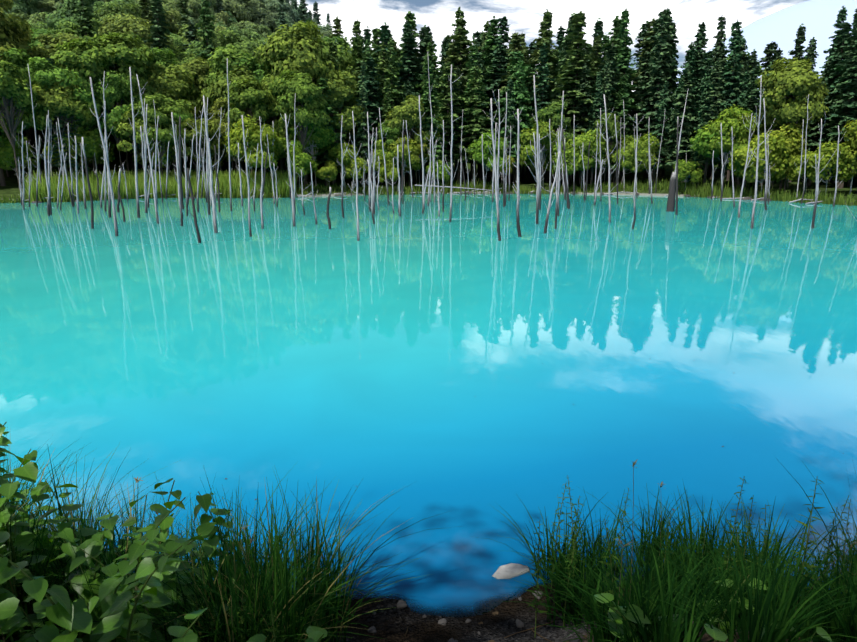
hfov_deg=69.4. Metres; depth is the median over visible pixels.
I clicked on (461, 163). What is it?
dead tree
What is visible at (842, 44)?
tree
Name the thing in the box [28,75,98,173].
tree
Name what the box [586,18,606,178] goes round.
tree
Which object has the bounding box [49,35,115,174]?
tree
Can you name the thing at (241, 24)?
tree
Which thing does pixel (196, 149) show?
dead tree
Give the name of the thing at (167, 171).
dead tree
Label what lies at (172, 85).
tree
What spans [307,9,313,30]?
tree
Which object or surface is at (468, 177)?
dead tree
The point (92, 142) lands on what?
bush
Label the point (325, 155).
tree
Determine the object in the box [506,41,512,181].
tree
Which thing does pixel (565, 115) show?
tree
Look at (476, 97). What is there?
tree
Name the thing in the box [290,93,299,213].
dead tree
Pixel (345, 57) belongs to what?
tree
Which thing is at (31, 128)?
tree
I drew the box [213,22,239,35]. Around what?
tree
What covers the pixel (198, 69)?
tree
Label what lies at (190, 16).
tree
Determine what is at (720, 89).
tree
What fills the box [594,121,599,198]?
dead tree
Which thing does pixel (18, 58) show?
tree
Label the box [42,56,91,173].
tree
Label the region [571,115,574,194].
dead tree
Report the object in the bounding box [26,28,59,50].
tree
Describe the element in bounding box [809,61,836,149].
tree
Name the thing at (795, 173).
tree
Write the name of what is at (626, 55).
tree
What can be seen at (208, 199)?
dead tree
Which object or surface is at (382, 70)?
tree
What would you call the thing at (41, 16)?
tree
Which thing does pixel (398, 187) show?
dead tree
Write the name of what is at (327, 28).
tree
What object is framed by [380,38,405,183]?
tree
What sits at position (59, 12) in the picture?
tree
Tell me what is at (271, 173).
dead tree
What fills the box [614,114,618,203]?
dead tree
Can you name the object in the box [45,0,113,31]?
tree
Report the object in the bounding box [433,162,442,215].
dead tree
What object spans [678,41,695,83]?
tree
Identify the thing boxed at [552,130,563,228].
dead tree
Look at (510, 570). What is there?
stones
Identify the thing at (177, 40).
tree
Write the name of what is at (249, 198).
dead tree
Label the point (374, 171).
dead tree
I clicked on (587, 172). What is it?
dead tree
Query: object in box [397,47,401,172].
tree
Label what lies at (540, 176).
dead tree
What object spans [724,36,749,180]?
tree
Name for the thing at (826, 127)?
tree
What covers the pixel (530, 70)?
tree
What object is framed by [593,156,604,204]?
dead tree
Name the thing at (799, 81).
tree
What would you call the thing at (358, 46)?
tree
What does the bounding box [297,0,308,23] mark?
tree
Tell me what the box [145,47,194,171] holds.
tree
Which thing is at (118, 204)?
dead tree
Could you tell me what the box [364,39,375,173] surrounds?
tree
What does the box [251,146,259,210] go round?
dead tree
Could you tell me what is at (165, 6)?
tree
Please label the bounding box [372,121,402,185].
tree
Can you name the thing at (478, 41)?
tree
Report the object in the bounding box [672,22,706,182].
tree
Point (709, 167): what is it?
tree
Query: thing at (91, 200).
dead tree
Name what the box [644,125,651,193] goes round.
dead tree
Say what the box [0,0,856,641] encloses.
terrain
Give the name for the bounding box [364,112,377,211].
dead tree
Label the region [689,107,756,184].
tree
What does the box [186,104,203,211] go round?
dead tree
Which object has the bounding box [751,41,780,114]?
tree
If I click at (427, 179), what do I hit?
dead tree
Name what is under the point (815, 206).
dead tree
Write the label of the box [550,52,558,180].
tree
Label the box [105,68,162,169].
tree
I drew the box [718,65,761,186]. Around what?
tree
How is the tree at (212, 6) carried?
on the terrain at (816, 18)
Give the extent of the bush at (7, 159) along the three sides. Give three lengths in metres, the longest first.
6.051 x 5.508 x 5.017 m
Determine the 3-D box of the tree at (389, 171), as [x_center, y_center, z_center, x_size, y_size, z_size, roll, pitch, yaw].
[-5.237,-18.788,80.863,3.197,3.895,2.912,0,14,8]
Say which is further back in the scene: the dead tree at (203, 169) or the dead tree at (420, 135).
the dead tree at (203, 169)
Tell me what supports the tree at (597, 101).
on the terrain at (816, 18)
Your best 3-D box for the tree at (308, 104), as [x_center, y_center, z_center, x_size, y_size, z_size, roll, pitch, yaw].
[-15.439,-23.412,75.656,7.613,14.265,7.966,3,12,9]
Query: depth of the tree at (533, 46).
111.35 m
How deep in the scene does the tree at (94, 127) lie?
76.46 m
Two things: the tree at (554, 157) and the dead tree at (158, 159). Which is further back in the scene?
the tree at (554, 157)
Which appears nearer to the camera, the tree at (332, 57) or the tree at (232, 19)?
the tree at (332, 57)
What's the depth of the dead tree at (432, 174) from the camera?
62.39 m
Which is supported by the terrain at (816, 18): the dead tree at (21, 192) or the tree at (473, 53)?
the tree at (473, 53)
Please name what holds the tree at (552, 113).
on the terrain at (816, 18)
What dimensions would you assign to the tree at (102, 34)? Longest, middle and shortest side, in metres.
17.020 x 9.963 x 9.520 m
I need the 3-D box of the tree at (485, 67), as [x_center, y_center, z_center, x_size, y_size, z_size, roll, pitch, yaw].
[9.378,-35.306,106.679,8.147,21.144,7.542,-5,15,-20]
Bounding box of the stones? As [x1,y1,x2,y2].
[367,563,543,641]
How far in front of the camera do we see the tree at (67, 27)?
85.85 m
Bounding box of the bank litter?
[0,342,856,641]
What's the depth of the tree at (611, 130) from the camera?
81.15 m
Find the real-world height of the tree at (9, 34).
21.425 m
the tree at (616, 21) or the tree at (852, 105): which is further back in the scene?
the tree at (616, 21)
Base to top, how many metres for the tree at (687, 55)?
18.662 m
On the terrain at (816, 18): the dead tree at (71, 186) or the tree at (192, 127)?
the tree at (192, 127)
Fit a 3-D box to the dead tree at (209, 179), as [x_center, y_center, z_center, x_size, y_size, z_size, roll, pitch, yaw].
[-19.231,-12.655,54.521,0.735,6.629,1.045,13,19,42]
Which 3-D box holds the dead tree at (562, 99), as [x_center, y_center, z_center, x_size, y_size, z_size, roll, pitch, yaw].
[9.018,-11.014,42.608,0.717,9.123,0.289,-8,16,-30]
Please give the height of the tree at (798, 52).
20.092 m
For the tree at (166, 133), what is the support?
on the terrain at (816, 18)
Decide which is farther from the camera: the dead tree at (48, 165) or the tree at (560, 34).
the tree at (560, 34)
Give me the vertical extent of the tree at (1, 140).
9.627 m
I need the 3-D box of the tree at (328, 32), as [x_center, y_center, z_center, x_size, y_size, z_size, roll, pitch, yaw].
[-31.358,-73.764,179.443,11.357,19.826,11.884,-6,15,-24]
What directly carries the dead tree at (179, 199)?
in the water
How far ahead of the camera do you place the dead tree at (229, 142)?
47.38 m
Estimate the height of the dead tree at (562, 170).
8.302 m
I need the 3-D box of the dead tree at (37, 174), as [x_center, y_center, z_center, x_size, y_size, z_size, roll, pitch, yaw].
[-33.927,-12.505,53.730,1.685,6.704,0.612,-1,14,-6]
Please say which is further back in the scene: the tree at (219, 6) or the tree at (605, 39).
the tree at (219, 6)
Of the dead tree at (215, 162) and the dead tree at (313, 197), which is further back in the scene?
the dead tree at (215, 162)
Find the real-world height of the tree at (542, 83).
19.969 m
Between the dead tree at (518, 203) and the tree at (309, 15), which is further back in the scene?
the tree at (309, 15)
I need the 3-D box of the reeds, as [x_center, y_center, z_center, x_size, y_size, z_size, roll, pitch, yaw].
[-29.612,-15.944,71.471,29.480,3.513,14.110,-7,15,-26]
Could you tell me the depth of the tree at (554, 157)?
81.80 m
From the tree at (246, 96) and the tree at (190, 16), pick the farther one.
the tree at (190, 16)
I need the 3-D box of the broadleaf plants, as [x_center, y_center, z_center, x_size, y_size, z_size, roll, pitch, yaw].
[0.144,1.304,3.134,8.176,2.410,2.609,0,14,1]
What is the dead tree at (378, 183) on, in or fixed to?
on the water
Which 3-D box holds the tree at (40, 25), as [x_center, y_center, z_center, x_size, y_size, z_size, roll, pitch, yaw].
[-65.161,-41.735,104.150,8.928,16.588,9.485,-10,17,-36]
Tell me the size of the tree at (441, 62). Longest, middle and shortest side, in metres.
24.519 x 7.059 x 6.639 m
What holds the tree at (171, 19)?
on the terrain at (816, 18)
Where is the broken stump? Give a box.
[666,91,687,211]
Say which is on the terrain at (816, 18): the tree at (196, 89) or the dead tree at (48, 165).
the tree at (196, 89)
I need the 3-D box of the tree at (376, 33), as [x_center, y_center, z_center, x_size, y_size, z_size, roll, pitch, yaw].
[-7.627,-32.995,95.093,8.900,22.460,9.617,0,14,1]
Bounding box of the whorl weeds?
[129,475,856,641]
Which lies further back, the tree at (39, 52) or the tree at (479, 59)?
the tree at (479, 59)
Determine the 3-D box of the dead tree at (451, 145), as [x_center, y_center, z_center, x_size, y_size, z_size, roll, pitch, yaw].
[1.445,-10.173,37.480,1.148,9.928,1.052,0,14,1]
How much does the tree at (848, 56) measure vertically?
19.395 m
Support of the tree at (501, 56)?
on the terrain at (816, 18)
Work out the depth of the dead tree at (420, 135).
53.03 m
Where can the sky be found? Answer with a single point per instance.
(525, 16)
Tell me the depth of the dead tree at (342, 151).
41.01 m
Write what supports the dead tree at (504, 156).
in the water
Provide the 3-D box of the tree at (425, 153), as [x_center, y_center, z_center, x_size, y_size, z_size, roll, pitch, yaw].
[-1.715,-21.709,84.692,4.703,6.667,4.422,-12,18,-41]
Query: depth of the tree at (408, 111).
81.83 m
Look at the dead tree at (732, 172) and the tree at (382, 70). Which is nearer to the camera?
the dead tree at (732, 172)
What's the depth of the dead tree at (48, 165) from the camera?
44.06 m
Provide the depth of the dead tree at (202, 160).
60.63 m
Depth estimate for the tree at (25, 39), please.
80.93 m
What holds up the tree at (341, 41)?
on the terrain at (816, 18)
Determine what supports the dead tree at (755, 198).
in the water
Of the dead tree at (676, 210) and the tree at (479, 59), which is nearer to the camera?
the dead tree at (676, 210)
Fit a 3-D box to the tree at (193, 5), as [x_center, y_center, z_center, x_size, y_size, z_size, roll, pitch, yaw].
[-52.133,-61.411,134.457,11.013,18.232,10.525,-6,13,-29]
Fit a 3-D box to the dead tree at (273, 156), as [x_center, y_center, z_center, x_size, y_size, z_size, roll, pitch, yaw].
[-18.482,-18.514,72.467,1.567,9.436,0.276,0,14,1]
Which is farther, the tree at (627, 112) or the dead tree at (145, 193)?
the tree at (627, 112)
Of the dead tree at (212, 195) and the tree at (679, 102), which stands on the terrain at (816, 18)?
the tree at (679, 102)
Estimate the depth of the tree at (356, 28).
98.69 m
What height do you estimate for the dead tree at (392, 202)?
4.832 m
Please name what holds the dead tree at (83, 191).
in the water
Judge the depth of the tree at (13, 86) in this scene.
64.26 m
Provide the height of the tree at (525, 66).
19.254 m
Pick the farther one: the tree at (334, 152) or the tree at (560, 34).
the tree at (560, 34)
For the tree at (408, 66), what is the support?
on the terrain at (816, 18)
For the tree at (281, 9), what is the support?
on the terrain at (816, 18)
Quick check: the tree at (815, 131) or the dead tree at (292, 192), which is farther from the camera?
the tree at (815, 131)
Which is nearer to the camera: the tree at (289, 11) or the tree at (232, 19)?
the tree at (232, 19)
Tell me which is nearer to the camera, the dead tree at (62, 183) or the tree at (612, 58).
the dead tree at (62, 183)
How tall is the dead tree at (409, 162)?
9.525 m
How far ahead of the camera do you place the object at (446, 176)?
83.17 m
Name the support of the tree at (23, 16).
on the terrain at (816, 18)
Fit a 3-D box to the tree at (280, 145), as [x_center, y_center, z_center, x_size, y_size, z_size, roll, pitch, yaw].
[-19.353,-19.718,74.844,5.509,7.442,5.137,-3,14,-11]
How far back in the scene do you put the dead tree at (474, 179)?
77.65 m
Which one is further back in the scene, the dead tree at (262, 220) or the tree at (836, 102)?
the tree at (836, 102)
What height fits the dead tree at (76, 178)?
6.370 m
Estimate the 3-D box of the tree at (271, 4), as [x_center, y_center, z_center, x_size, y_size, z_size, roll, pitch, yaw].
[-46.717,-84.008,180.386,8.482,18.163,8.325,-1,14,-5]
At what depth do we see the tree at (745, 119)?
69.52 m
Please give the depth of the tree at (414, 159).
81.25 m
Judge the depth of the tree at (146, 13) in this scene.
103.45 m
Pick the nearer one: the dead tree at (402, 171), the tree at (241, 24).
the dead tree at (402, 171)
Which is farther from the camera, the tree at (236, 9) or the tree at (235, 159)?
the tree at (236, 9)
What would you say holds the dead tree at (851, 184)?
on the terrain at (816, 18)
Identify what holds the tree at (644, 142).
on the terrain at (816, 18)
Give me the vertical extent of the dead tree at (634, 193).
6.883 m
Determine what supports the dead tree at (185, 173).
in the water
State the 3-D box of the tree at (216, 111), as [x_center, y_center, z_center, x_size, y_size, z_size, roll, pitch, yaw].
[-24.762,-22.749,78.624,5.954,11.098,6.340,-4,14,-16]
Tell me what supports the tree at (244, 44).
on the terrain at (816, 18)
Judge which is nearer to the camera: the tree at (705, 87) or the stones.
the stones
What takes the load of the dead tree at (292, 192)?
in the water
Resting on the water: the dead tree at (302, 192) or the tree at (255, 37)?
the dead tree at (302, 192)
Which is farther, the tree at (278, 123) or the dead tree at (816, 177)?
the tree at (278, 123)
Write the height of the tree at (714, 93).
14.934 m
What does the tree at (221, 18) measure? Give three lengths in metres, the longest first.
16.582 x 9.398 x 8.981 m
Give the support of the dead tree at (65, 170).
in the water
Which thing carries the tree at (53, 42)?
on the terrain at (816, 18)
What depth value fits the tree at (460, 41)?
93.24 m
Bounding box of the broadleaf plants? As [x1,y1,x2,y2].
[0,422,831,641]
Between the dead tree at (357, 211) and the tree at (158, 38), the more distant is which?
the tree at (158, 38)
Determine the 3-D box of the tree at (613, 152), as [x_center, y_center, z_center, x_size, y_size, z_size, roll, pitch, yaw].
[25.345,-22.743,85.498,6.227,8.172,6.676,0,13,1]
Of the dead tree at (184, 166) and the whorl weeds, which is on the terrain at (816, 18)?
the whorl weeds
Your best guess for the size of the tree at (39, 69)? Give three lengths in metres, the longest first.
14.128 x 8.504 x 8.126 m
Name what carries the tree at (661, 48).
on the terrain at (816, 18)
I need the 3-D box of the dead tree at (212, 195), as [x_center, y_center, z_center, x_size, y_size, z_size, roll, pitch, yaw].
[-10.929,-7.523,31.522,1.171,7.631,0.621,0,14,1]
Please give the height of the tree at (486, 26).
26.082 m
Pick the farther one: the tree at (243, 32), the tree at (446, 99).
the tree at (243, 32)
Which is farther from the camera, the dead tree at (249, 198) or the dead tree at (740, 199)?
the dead tree at (740, 199)
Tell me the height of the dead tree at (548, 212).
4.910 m
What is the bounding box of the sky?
[290,0,808,91]
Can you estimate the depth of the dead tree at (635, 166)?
69.94 m
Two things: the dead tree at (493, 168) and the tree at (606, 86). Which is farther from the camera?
the tree at (606, 86)
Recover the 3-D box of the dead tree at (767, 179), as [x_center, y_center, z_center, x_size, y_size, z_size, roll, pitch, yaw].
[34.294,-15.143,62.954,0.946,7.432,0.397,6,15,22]
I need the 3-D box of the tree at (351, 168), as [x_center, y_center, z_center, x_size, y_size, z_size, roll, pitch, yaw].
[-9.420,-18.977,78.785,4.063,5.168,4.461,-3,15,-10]
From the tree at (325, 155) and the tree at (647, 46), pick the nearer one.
the tree at (325, 155)
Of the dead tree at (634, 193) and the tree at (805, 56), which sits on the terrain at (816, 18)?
the tree at (805, 56)
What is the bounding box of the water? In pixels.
[0,193,856,609]
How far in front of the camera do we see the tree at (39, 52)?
75.78 m
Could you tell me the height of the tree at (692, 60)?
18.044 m
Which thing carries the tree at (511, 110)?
on the terrain at (816, 18)
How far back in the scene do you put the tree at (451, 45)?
93.71 m
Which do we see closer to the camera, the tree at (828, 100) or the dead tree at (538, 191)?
the dead tree at (538, 191)
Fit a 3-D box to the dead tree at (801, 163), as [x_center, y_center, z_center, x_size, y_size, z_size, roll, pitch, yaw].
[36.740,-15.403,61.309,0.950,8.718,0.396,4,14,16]
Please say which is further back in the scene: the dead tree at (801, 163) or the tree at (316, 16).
the tree at (316, 16)
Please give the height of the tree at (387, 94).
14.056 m
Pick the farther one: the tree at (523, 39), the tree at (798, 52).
the tree at (523, 39)
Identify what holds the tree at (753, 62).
on the terrain at (816, 18)
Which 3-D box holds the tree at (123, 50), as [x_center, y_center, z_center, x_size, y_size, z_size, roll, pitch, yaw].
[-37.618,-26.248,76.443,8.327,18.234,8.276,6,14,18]
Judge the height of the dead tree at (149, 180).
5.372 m
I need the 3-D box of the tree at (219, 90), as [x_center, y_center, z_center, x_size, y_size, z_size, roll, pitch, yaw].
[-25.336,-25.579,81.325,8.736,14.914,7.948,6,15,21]
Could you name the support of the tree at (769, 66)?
on the terrain at (816, 18)
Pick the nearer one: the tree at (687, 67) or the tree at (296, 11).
the tree at (687, 67)
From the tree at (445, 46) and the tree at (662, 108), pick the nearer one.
the tree at (662, 108)
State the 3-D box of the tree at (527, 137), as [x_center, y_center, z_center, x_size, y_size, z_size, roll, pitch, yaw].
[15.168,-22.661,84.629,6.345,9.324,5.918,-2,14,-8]
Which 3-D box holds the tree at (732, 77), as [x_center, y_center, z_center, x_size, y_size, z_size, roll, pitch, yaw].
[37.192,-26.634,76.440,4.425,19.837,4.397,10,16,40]
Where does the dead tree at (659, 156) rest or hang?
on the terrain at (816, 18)
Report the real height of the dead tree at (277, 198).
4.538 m
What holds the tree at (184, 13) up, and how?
on the terrain at (816, 18)
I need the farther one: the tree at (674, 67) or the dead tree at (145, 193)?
the tree at (674, 67)
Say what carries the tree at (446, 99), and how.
on the terrain at (816, 18)
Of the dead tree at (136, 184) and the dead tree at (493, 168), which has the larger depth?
the dead tree at (493, 168)
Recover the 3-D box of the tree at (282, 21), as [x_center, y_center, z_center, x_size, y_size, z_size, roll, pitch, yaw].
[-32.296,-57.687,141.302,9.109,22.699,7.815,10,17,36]
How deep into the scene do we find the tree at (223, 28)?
116.54 m
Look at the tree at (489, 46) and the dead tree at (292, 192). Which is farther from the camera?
the tree at (489, 46)
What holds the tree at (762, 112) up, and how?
on the terrain at (816, 18)
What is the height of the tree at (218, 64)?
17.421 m
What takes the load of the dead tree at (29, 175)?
on the water
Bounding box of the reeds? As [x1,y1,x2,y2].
[22,168,300,202]
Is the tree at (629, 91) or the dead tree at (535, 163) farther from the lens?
the tree at (629, 91)
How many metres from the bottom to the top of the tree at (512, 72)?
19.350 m
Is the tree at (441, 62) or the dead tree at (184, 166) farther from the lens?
the tree at (441, 62)
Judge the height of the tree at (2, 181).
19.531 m
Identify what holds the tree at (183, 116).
on the terrain at (816, 18)
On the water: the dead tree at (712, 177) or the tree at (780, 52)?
the dead tree at (712, 177)
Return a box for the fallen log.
[415,185,491,190]
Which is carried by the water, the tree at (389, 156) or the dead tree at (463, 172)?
the dead tree at (463, 172)
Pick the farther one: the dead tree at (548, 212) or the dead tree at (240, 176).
the dead tree at (240, 176)
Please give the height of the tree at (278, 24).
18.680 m
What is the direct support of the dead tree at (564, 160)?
in the water
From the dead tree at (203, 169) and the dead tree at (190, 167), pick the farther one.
the dead tree at (203, 169)
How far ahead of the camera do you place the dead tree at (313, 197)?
36.67 m
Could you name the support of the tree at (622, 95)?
on the terrain at (816, 18)
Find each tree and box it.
[0,0,31,63]
[0,48,35,178]
[0,58,42,167]
[0,60,40,189]
[0,98,42,185]
[0,112,5,146]
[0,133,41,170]
[1,0,42,15]
[1,38,55,173]
[4,3,22,13]
[6,12,34,26]
[8,17,33,159]
[13,121,25,209]
[15,159,22,204]
[26,12,53,24]
[26,20,55,30]
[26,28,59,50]
[26,64,41,186]
[26,140,30,206]
[27,0,48,11]
[27,56,102,171]
[27,137,43,206]
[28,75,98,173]
[31,32,90,57]
[40,115,49,215]
[41,0,60,11]
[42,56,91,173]
[42,110,52,214]
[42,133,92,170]
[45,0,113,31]
[48,0,64,11]
[49,19,81,38]
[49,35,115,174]
[52,7,69,16]
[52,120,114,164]
[56,122,64,187]
[57,145,62,207]
[58,120,73,206]
[60,152,66,209]
[68,125,74,206]
[70,136,79,212]
[73,0,115,147]
[75,19,102,35]
[81,146,86,208]
[82,137,93,228]
[87,70,140,173]
[88,31,113,42]
[88,111,102,173]
[89,1,141,26]
[90,77,118,235]
[93,31,154,173]
[93,170,100,198]
[98,13,152,38]
[98,23,150,51]
[100,71,111,217]
[100,101,112,210]
[100,102,133,174]
[100,144,114,207]
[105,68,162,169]
[109,0,133,8]
[113,111,167,174]
[117,168,120,211]
[118,184,125,221]
[121,162,127,201]
[127,93,187,177]
[129,67,139,217]
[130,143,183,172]
[134,0,179,18]
[136,74,158,223]
[137,0,154,31]
[140,126,149,205]
[141,0,170,173]
[142,63,206,171]
[142,98,148,212]
[142,104,152,196]
[144,34,174,48]
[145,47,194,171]
[148,152,156,207]
[150,0,171,34]
[152,100,162,202]
[153,8,182,38]
[153,116,158,203]
[153,150,177,171]
[158,97,191,147]
[160,104,192,171]
[161,0,179,11]
[164,142,168,198]
[165,44,198,170]
[167,33,189,51]
[171,112,182,225]
[172,24,225,49]
[173,0,211,21]
[174,116,183,208]
[175,57,211,172]
[177,0,191,27]
[180,128,191,215]
[181,118,222,170]
[182,19,204,52]
[182,139,187,199]
[184,40,203,56]
[186,8,202,23]
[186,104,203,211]
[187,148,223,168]
[187,168,200,242]
[188,134,194,203]
[190,68,221,173]
[193,0,218,171]
[193,107,198,200]
[193,129,205,197]
[194,0,218,16]
[196,155,215,201]
[197,65,271,172]
[199,44,258,173]
[201,138,213,205]
[202,115,227,171]
[203,46,241,168]
[203,96,224,232]
[206,97,210,214]
[206,97,250,170]
[210,11,240,29]
[210,124,243,170]
[212,0,251,21]
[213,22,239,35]
[214,0,230,23]
[214,26,242,39]
[214,145,219,211]
[215,107,224,204]
[217,29,266,62]
[222,114,277,182]
[224,11,237,24]
[225,58,231,210]
[225,78,272,171]
[227,24,252,39]
[228,53,273,173]
[234,0,276,33]
[236,21,262,36]
[236,142,243,205]
[238,115,254,236]
[241,23,262,35]
[247,32,268,41]
[247,79,298,172]
[247,126,290,172]
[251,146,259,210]
[254,20,341,182]
[258,25,270,38]
[259,116,264,228]
[260,59,293,140]
[262,147,267,200]
[264,0,278,13]
[264,0,295,22]
[264,138,274,203]
[266,10,278,20]
[268,125,274,182]
[269,69,330,187]
[271,19,294,32]
[271,166,278,206]
[276,0,288,19]
[279,15,286,33]
[281,114,295,225]
[285,132,290,198]
[285,132,320,182]
[285,146,318,187]
[288,117,336,185]
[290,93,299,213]
[291,0,298,21]
[293,9,301,22]
[296,166,310,214]
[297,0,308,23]
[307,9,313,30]
[309,77,345,185]
[309,162,317,223]
[312,1,321,25]
[312,69,365,183]
[315,161,337,186]
[318,24,331,34]
[318,34,358,102]
[319,40,348,182]
[320,30,332,37]
[322,35,350,163]
[324,141,358,190]
[324,187,330,228]
[326,13,332,27]
[329,16,353,143]
[337,123,360,177]
[338,154,367,178]
[340,115,349,217]
[344,111,361,240]
[346,35,366,181]
[349,19,364,143]
[349,51,375,181]
[350,163,360,195]
[351,61,376,185]
[352,56,383,182]
[360,42,393,183]
[360,127,377,202]
[361,167,368,200]
[362,26,371,168]
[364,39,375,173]
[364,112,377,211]
[366,159,374,223]
[368,27,385,176]
[370,127,377,214]
[370,139,401,184]
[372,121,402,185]
[372,155,382,209]
[375,21,404,182]
[377,162,399,188]
[378,80,400,166]
[379,108,389,204]
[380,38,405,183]
[384,158,395,213]
[385,94,429,185]
[388,136,420,186]
[393,40,402,88]
[395,21,422,181]
[396,11,424,97]
[396,138,404,211]
[396,145,403,215]
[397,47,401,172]
[397,116,446,184]
[398,120,404,203]
[399,138,431,184]
[400,43,407,178]
[402,81,416,184]
[406,122,412,196]
[410,59,450,183]
[411,24,437,180]
[415,41,445,164]
[417,95,426,206]
[422,167,430,213]
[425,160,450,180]
[427,123,432,205]
[428,61,436,202]
[429,62,473,183]
[429,140,437,201]
[432,55,453,160]
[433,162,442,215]
[435,35,453,177]
[436,43,467,177]
[438,7,469,180]
[439,40,449,173]
[440,16,489,182]
[440,87,477,179]
[440,120,445,211]
[443,65,462,221]
[449,44,489,183]
[449,67,479,183]
[455,66,496,184]
[459,146,465,199]
[460,113,462,194]
[465,152,469,194]
[467,130,508,185]
[469,51,490,181]
[471,165,475,194]
[472,30,482,175]
[477,20,489,176]
[478,51,490,176]
[480,16,521,181]
[481,15,508,181]
[482,134,486,194]
[485,89,509,221]
[487,98,500,240]
[488,51,534,182]
[489,33,534,154]
[491,155,514,179]
[492,123,497,201]
[493,51,529,182]
[500,78,520,183]
[501,92,507,206]
[502,137,507,205]
[504,59,532,183]
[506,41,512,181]
[508,126,510,200]
[512,107,522,236]
[516,120,565,189]
[519,32,525,46]
[520,43,531,176]
[522,43,556,167]
[522,81,535,176]
[525,42,537,174]
[525,63,537,177]
[525,75,551,223]
[526,21,558,177]
[528,9,564,181]
[529,134,542,209]
[530,100,577,184]
[533,133,541,201]
[537,43,554,180]
[541,151,562,232]
[542,11,594,183]
[543,153,555,170]
[546,142,582,186]
[547,119,553,196]
[549,25,565,175]
[550,13,586,182]
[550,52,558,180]
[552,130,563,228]
[556,35,565,66]
[556,38,572,180]
[556,91,564,215]
[557,52,564,84]
[559,112,567,207]
[559,128,564,197]
[561,128,569,208]
[565,128,608,188]
[571,63,594,183]
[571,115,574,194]
[576,42,592,180]
[579,35,603,181]
[579,43,622,184]
[580,146,584,200]
[585,72,604,184]
[585,143,589,199]
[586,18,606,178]
[589,15,635,181]
[593,108,605,200]
[593,112,621,183]
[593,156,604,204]
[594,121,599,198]
[595,59,615,182]
[598,94,626,222]
[602,35,609,70]
[602,133,630,183]
[609,75,633,185]
[610,25,633,178]
[611,8,643,182]
[611,146,642,183]
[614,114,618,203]
[615,132,659,175]
[617,60,634,174]
[618,122,622,182]
[623,100,625,190]
[628,17,655,173]
[628,21,650,171]
[628,50,654,181]
[630,113,644,228]
[633,9,685,181]
[634,19,670,144]
[634,132,636,197]
[639,8,687,178]
[640,16,682,182]
[640,81,670,185]
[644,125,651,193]
[648,140,655,203]
[651,115,668,193]
[654,64,695,177]
[656,70,699,167]
[661,22,678,171]
[661,44,682,177]
[668,47,699,158]
[669,35,713,137]
[669,50,696,134]
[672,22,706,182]
[672,159,703,187]
[675,116,681,214]
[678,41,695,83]
[685,50,714,183]
[685,58,725,186]
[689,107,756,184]
[691,69,715,187]
[700,104,757,179]
[701,42,726,172]
[707,42,728,176]
[709,15,729,178]
[711,151,713,199]
[714,20,747,185]
[714,72,749,181]
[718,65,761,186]
[718,123,727,200]
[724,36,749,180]
[725,51,763,171]
[727,133,792,190]
[730,59,749,173]
[730,132,734,206]
[734,113,762,189]
[738,115,756,217]
[743,49,759,115]
[749,76,768,228]
[750,123,807,190]
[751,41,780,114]
[751,96,811,189]
[755,57,829,191]
[757,62,771,183]
[760,68,773,185]
[761,98,773,209]
[764,48,782,171]
[765,148,770,200]
[767,167,769,203]
[779,124,801,188]
[786,150,812,181]
[788,24,809,134]
[789,55,811,181]
[796,119,804,197]
[797,141,856,194]
[798,81,833,185]
[801,50,818,146]
[801,95,808,203]
[803,37,819,126]
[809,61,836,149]
[810,22,852,181]
[810,58,830,126]
[811,115,834,228]
[815,154,819,208]
[817,9,856,188]
[819,6,851,72]
[819,28,853,143]
[820,26,856,188]
[823,48,844,173]
[823,75,841,182]
[829,54,850,140]
[833,125,841,206]
[838,120,856,169]
[847,117,856,186]
[849,165,852,193]
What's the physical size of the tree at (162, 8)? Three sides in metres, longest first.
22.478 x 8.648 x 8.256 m
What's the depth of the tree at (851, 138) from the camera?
60.79 m
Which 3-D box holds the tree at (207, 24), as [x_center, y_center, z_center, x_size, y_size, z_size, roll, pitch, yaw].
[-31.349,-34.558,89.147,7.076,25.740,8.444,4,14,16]
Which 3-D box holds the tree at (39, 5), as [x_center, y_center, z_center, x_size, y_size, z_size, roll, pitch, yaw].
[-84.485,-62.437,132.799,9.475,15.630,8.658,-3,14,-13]
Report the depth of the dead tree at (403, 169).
57.93 m
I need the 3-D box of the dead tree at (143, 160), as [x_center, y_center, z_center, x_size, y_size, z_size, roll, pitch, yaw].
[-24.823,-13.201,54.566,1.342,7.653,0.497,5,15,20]
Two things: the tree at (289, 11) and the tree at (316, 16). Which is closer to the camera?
the tree at (289, 11)
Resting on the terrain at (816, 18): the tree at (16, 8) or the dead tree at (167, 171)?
the tree at (16, 8)
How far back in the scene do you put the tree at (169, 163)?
78.25 m
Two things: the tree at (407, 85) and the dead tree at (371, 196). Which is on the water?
the dead tree at (371, 196)
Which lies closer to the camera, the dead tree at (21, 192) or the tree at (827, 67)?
the dead tree at (21, 192)
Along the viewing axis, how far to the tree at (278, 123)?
75.61 m
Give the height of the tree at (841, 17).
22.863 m
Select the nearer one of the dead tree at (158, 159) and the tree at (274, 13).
the dead tree at (158, 159)
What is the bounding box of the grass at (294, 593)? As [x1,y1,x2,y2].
[0,427,856,641]
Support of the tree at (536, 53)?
on the terrain at (816, 18)
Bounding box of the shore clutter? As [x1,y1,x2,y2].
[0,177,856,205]
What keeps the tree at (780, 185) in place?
on the terrain at (816, 18)
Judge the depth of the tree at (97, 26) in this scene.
93.50 m
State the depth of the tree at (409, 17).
94.61 m
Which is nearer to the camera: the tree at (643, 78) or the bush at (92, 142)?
the bush at (92, 142)
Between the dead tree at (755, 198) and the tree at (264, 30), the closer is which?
the dead tree at (755, 198)
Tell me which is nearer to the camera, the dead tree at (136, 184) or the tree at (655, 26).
the dead tree at (136, 184)

